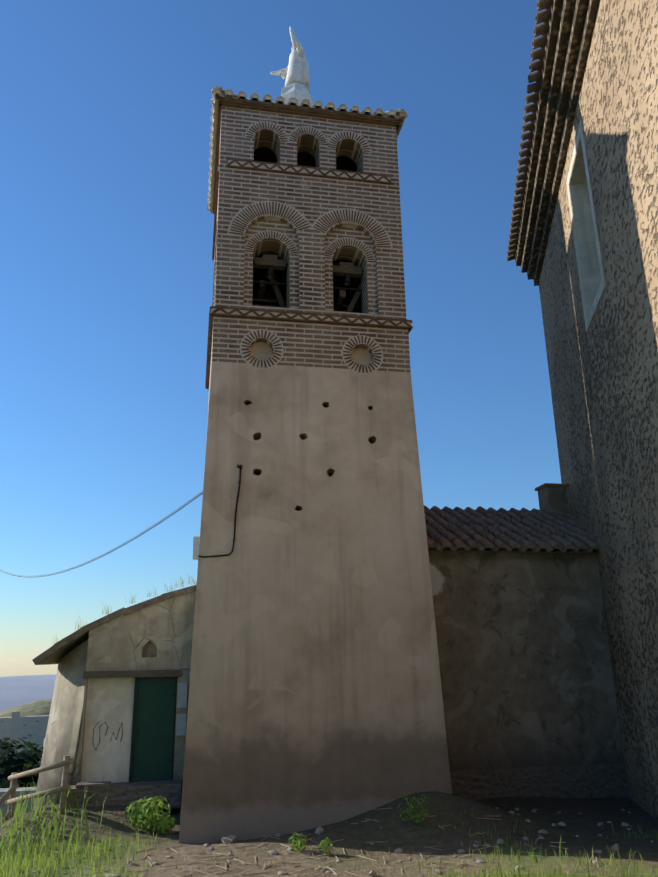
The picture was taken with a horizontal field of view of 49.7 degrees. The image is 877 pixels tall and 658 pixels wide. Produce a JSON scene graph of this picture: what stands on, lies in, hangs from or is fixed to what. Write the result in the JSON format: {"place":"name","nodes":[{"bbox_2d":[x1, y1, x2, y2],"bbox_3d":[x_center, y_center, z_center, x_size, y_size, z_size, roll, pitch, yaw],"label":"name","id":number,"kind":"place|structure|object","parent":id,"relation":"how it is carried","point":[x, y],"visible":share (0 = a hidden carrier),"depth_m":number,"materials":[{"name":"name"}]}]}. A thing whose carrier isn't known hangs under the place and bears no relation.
{"place":"outdoors","nodes":[
{"label":"outdoors","id":0,"kind":"place"},
{"bbox_2d":[0,0,561,676],"label":"sky","id":1,"kind":"structure","parent":0,"point":[107,226],"materials":[{"name":"blue"}]},
{"bbox_2d":[0,674,657,876],"bbox_3d":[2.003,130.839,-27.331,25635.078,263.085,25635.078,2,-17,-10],"label":"ground","id":2,"kind":"structure","parent":0,"point":[396,831],"depth_m":9.93,"materials":[{"name":"brown soil"}]},
{"bbox_2d":[0,787,35,818],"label":"stone wall","id":3,"kind":"structure","parent":2,"relation":"on","point":[3,791],"depth_m":18.36,"materials":[{"name":"grey stone"}]},
{"bbox_2d":[0,737,43,787],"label":"ivy bush","id":4,"kind":"object","parent":2,"relation":"on","point":[24,760],"visible":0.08,"depth_m":25.75,"materials":[{"name":"green plant"}]},
{"bbox_2d":[0,711,48,762],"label":"ruin walls","id":5,"kind":"structure","parent":2,"relation":"on","point":[18,727],"depth_m":78.57,"materials":[{"name":"grey stone"}]},
{"bbox_2d":[0,699,51,716],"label":"mound","id":6,"kind":"object","parent":2,"relation":"on","point":[39,708],"visible":0.06,"depth_m":113.47,"materials":[{"name":"green soil"}]},
{"bbox_2d":[0,755,72,824],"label":"fence","id":7,"kind":"object","parent":2,"relation":"on","point":[65,763],"visible":0.77,"depth_m":11.87,"materials":[{"name":"brown wood"}]},
{"bbox_2d":[0,771,106,859],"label":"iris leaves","id":8,"kind":"object","parent":2,"relation":"on","point":[17,815],"visible":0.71,"depth_m":10.54,"materials":[{"name":"green plant"}]},
{"bbox_2d":[32,585,195,811],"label":"building","id":9,"kind":"structure","parent":2,"relation":"on","point":[155,633],"depth_m":13.09,"materials":[{"name":"paint"}]},
{"bbox_2d":[92,722,122,749],"bbox_3d":[-3.955,5.316,12.697,0.513,0.467,0.014,2,-17,-10],"label":"graffiti","id":10,"kind":"object","parent":9,"relation":"attached to","point":[105,734],"visible":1,"depth_m":12.71,"materials":[{"name":"grey paint"}]},
{"bbox_2d":[51,573,196,644],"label":"roof weeds","id":11,"kind":"object","parent":9,"relation":"on","point":[107,610],"visible":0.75,"depth_m":13.50,"materials":[{"name":"green plant"}]},
{"bbox_2d":[66,670,187,809],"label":"shed front","id":12,"kind":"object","parent":9,"relation":"attached to","point":[135,763],"depth_m":12.74,"materials":[{"name":"beige paint"}]},
{"bbox_2d":[124,792,430,853],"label":"weed plants","id":13,"kind":"object","parent":2,"relation":"on","point":[139,814],"visible":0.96,"depth_m":10.85,"materials":[{"name":"green plant"}]},
{"bbox_2d":[179,361,451,842],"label":"tower base wall","id":14,"kind":"structure","parent":2,"relation":"on","point":[315,700],"depth_m":11.76,"materials":[{"name":"beige paint"}]},
{"bbox_2d":[0,464,241,576],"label":"electric cable","id":15,"kind":"object","parent":14,"relation":"attached to","point":[196,555],"visible":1,"depth_m":12.23,"materials":[{"name":"black rubber"}]},
{"bbox_2d":[270,27,313,106],"bbox_3d":[-0.874,-8.614,17.318,1.061,3.021,0.806,2,-17,-10],"label":"statue","id":16,"kind":"object","parent":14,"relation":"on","point":[296,72],"visible":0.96,"depth_m":17.17,"materials":[{"name":"stone"}]},
{"bbox_2d":[252,254,362,312],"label":"belfry fittings","id":17,"kind":"object","parent":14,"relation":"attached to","point":[269,264],"visible":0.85,"depth_m":14.44,"materials":[{"name":"brown metal"}]},
{"bbox_2d":[208,316,410,410],"bbox_3d":[-0.630,-1.216,15.087,3.740,0.900,3.740,2,-17,-10],"label":"brick band","id":18,"kind":"object","parent":14,"relation":"on","point":[312,344],"visible":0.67,"depth_m":13.32,"materials":[{"name":"brown brick"}]},
{"bbox_2d":[211,106,406,347],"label":"brick wall","id":19,"kind":"structure","parent":18,"relation":"on","point":[309,278],"depth_m":14.29,"materials":[{"name":"brown brick"}]},
{"bbox_2d":[211,99,402,213],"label":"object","id":20,"kind":"object","parent":19,"relation":"on","point":[215,144],"visible":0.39,"depth_m":15.19,"materials":[{"name":"brown brick"}]},
{"bbox_2d":[207,86,407,210],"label":"tower roof tiles","id":21,"kind":"object","parent":20,"relation":"on","point":[397,115],"visible":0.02,"depth_m":15.02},
{"bbox_2d":[208,87,406,209],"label":"tower roof plugs","id":22,"kind":"object","parent":21,"relation":"attached to","point":[267,97],"visible":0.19,"depth_m":14.79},
{"bbox_2d":[205,96,412,388],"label":"brick trim","id":23,"kind":"structure","parent":19,"relation":"attached to","point":[212,314],"depth_m":14.28,"materials":[{"name":"brown brick"}]},
{"bbox_2d":[211,121,410,373],"bbox_3d":[-0.666,-3.326,15.734,3.845,5.525,3.845,2,-17,-10],"label":"brickwork","id":24,"kind":"object","parent":19,"relation":"attached to","point":[279,233],"visible":0.4,"depth_m":14.06,"materials":[{"name":"brown brick"}]},
{"bbox_2d":[250,342,371,364],"bbox_3d":[-0.331,-1.574,13.441,2.370,0.470,0.001,2,-17,-10],"label":"oculus","id":25,"kind":"object","parent":14,"relation":"attached to","point":[263,351],"visible":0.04,"depth_m":13.33,"materials":[{"name":"paint"}]},
{"bbox_2d":[55,808,618,876],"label":"dry straw","id":26,"kind":"object","parent":2,"relation":"on","point":[276,862],"visible":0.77,"depth_m":8.89,"materials":[{"name":"beige plant"}]},
{"bbox_2d":[20,807,653,876],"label":"stones","id":27,"kind":"object","parent":2,"relation":"on","point":[229,839],"visible":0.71,"depth_m":9.49,"materials":[{"name":"grey stone"}]},
{"bbox_2d":[428,547,623,770],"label":"connecting wall","id":28,"kind":"structure","parent":2,"relation":"on","point":[526,672],"depth_m":14.27,"materials":[{"name":"paint"}]},
{"bbox_2d":[424,505,599,551],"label":"connector roof tiles","id":29,"kind":"object","parent":28,"relation":"on","point":[482,527],"visible":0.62,"depth_m":15.91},
{"bbox_2d":[535,483,569,515],"bbox_3d":[5.792,1.698,18.305,0.660,0.965,0.600,2,-17,-10],"label":"chimney","id":30,"kind":"object","parent":29,"relation":"on","point":[553,498],"visible":0.75,"depth_m":18.13,"materials":[{"name":"grey concrete"}]},
{"bbox_2d":[428,548,599,552],"bbox_3d":[3.715,2.141,16.349,5.350,1.400,3.160,2,-17,-10],"label":"roof eave","id":31,"kind":"object","parent":28,"relation":"on","point":[513,550],"depth_m":14.75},
{"bbox_2d":[450,763,628,798],"bbox_3d":[3.678,6.675,13.498,4.700,0.750,0.100,2,-17,-10],"label":"wall base","id":32,"kind":"object","parent":2,"relation":"on","point":[593,781],"visible":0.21,"depth_m":13.57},
{"bbox_2d":[539,0,657,818],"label":"church wall","id":33,"kind":"structure","parent":2,"relation":"on","point":[603,373],"depth_m":12.36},
{"bbox_2d":[515,0,599,285],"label":"roof eaves","id":34,"kind":"object","parent":33,"relation":"attached to","point":[570,29],"visible":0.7,"depth_m":15.21,"materials":[{"name":"brown wood"}]},
{"bbox_2d":[566,119,604,331],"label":"church window","id":35,"kind":"structure","parent":33,"relation":"in","point":[586,244],"depth_m":15.03,"materials":[{"name":"grey glass"}]},
{"bbox_2d":[0,802,657,876],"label":"grass","id":36,"kind":"structure","parent":0,"point":[16,867],"depth_m":8.64,"materials":[{"name":"green plant"}]},
{"bbox_2d":[429,543,599,548],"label":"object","id":37,"kind":"object","parent":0,"point":[517,546],"visible":0.6,"depth_m":14.63,"materials":[{"name":"brown ceramic"}]},
{"bbox_2d":[507,0,551,260],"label":"roof tiles","id":38,"kind":"object","parent":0,"point":[540,29],"visible":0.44,"depth_m":15.91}
]}

